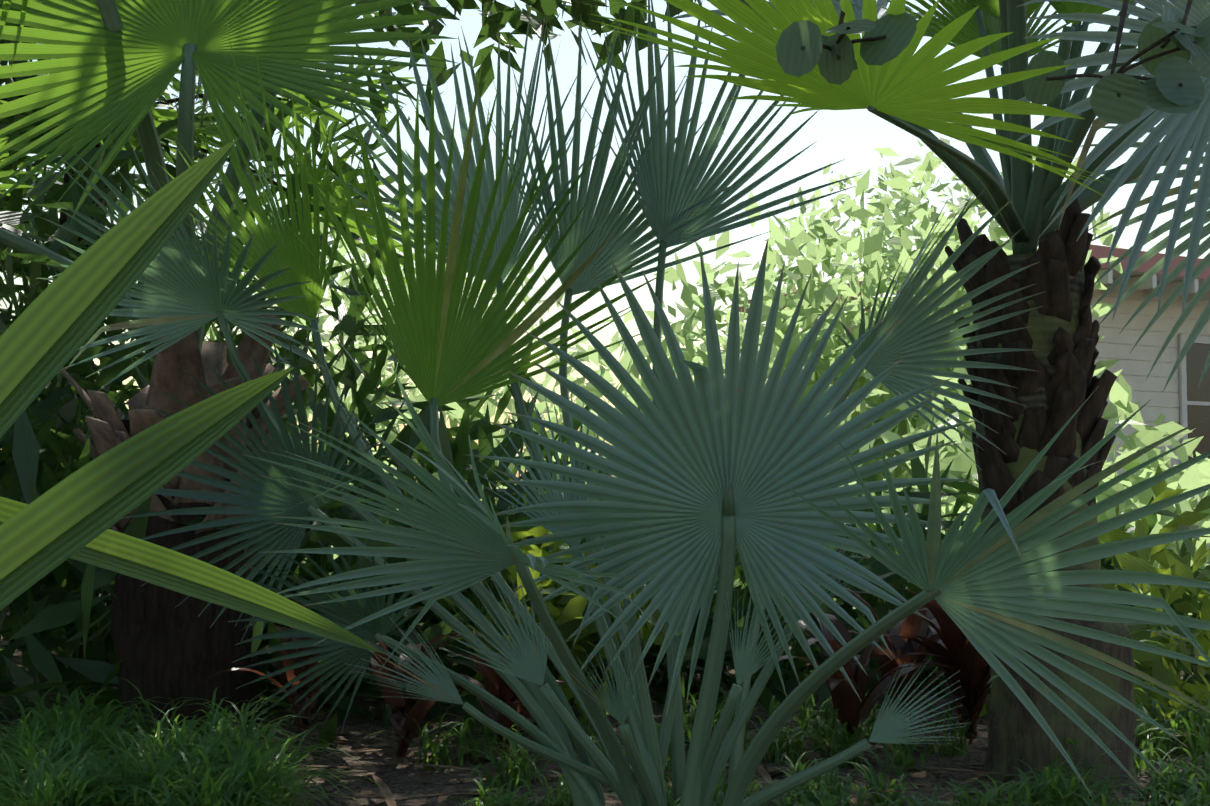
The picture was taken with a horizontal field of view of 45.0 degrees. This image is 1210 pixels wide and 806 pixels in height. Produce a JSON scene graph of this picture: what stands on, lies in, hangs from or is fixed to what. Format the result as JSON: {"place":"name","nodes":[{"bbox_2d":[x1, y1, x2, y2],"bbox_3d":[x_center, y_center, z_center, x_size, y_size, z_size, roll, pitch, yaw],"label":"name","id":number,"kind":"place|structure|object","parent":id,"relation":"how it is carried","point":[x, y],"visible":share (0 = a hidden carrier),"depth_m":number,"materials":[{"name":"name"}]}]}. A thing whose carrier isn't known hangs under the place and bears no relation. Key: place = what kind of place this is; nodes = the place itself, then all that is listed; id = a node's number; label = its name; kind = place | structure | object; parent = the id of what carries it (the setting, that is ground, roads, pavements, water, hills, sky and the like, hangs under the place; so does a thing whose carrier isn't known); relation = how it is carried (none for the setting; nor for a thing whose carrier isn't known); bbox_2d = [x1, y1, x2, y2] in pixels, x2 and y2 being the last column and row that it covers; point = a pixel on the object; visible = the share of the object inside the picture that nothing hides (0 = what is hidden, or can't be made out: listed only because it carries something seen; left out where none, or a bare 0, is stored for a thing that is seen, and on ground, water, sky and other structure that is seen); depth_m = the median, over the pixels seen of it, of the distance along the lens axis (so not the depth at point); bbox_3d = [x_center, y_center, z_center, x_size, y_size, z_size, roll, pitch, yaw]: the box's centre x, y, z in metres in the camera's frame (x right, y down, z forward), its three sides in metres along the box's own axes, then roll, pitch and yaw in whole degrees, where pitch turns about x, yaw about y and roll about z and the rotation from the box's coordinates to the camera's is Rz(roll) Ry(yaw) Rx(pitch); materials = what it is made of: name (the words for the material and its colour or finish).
{"place":"outdoors","nodes":[
{"label":"outdoors","id":0,"kind":"place"},
{"bbox_2d":[0,486,1209,805],"bbox_3d":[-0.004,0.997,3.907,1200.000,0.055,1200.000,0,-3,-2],"label":"ground","id":1,"kind":"structure","parent":0,"point":[396,778],"depth_m":4.15,"materials":[{"name":"green plant"}]},
{"bbox_2d":[0,138,381,652],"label":"strap leaves","id":2,"kind":"object","parent":1,"relation":"on","point":[44,337],"visible":1,"depth_m":1.37,"materials":[{"name":"green plant"}]},
{"bbox_2d":[0,0,421,637],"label":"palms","id":3,"kind":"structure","parent":1,"relation":"on","point":[162,116],"depth_m":7.80,"materials":[{"name":"green plant"}]},
{"bbox_2d":[0,0,459,746],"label":"green palm","id":4,"kind":"object","parent":1,"relation":"on","point":[116,60],"visible":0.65,"depth_m":4.08,"materials":[{"name":"green plant"}]},
{"bbox_2d":[321,0,696,96],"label":"tree canopy","id":5,"kind":"object","parent":1,"relation":"on","point":[498,18],"visible":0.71,"depth_m":8.79,"materials":[{"name":"green plant"}]},
{"bbox_2d":[199,580,990,761],"bbox_3d":[0.166,0.757,4.268,2.581,0.475,0.949,0,-3,-2],"label":"red ti plant","id":6,"kind":"object","parent":1,"relation":"on","point":[942,640],"visible":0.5,"depth_m":4.15,"materials":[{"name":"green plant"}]},
{"bbox_2d":[1,717,1197,805],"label":"fallen leaves","id":7,"kind":"object","parent":1,"relation":"on","point":[388,798],"visible":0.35,"depth_m":3.74,"materials":[{"name":"brown plant"}]},
{"bbox_2d":[0,0,1209,759],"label":"dark shrubs","id":8,"kind":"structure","parent":1,"relation":"on","point":[42,448],"depth_m":5.26,"materials":[{"name":"green plant"}]},
{"bbox_2d":[0,677,1209,805],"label":"mondo grass","id":9,"kind":"structure","parent":1,"relation":"on","point":[80,757],"depth_m":3.36,"materials":[{"name":"green plant"}]},
{"bbox_2d":[27,0,1209,805],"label":"blue palm fan clump","id":10,"kind":"object","parent":1,"relation":"on","point":[713,468],"visible":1,"depth_m":2.91,"materials":[{"name":"green plant"}]},
{"bbox_2d":[200,113,1209,650],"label":"bright shrubs","id":11,"kind":"object","parent":1,"relation":"on","point":[872,251],"visible":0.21,"depth_m":10.97,"materials":[{"name":"green plant"}]},
{"bbox_2d":[447,464,1209,754],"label":"croton shrub","id":12,"kind":"object","parent":1,"relation":"on","point":[567,610],"visible":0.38,"depth_m":4.63,"materials":[{"name":"green plant"}]},
{"bbox_2d":[586,0,1209,729],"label":"silver palm","id":13,"kind":"object","parent":1,"relation":"on","point":[910,90],"visible":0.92,"depth_m":3.70,"materials":[{"name":"green plant"}]},
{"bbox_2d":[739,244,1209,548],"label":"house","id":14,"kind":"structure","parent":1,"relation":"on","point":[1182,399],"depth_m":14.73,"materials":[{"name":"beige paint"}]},
{"bbox_2d":[980,617,1180,796],"bbox_3d":[1.187,0.761,3.803,0.599,0.532,0.580,0,-3,-2],"label":"mossy stump","id":15,"kind":"object","parent":1,"relation":"on","point":[1018,733],"visible":0.56,"depth_m":3.66,"materials":[{"name":"wood"}]},
{"bbox_2d":[0,0,1209,476],"label":"sky","id":16,"kind":"structure","parent":0,"point":[852,135],"materials":[{"name":"white"}]},
{"bbox_2d":[776,0,1209,123],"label":"round leaves","id":17,"kind":"object","parent":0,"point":[1170,42],"visible":1,"depth_m":2.59,"materials":[{"name":"green plant"}]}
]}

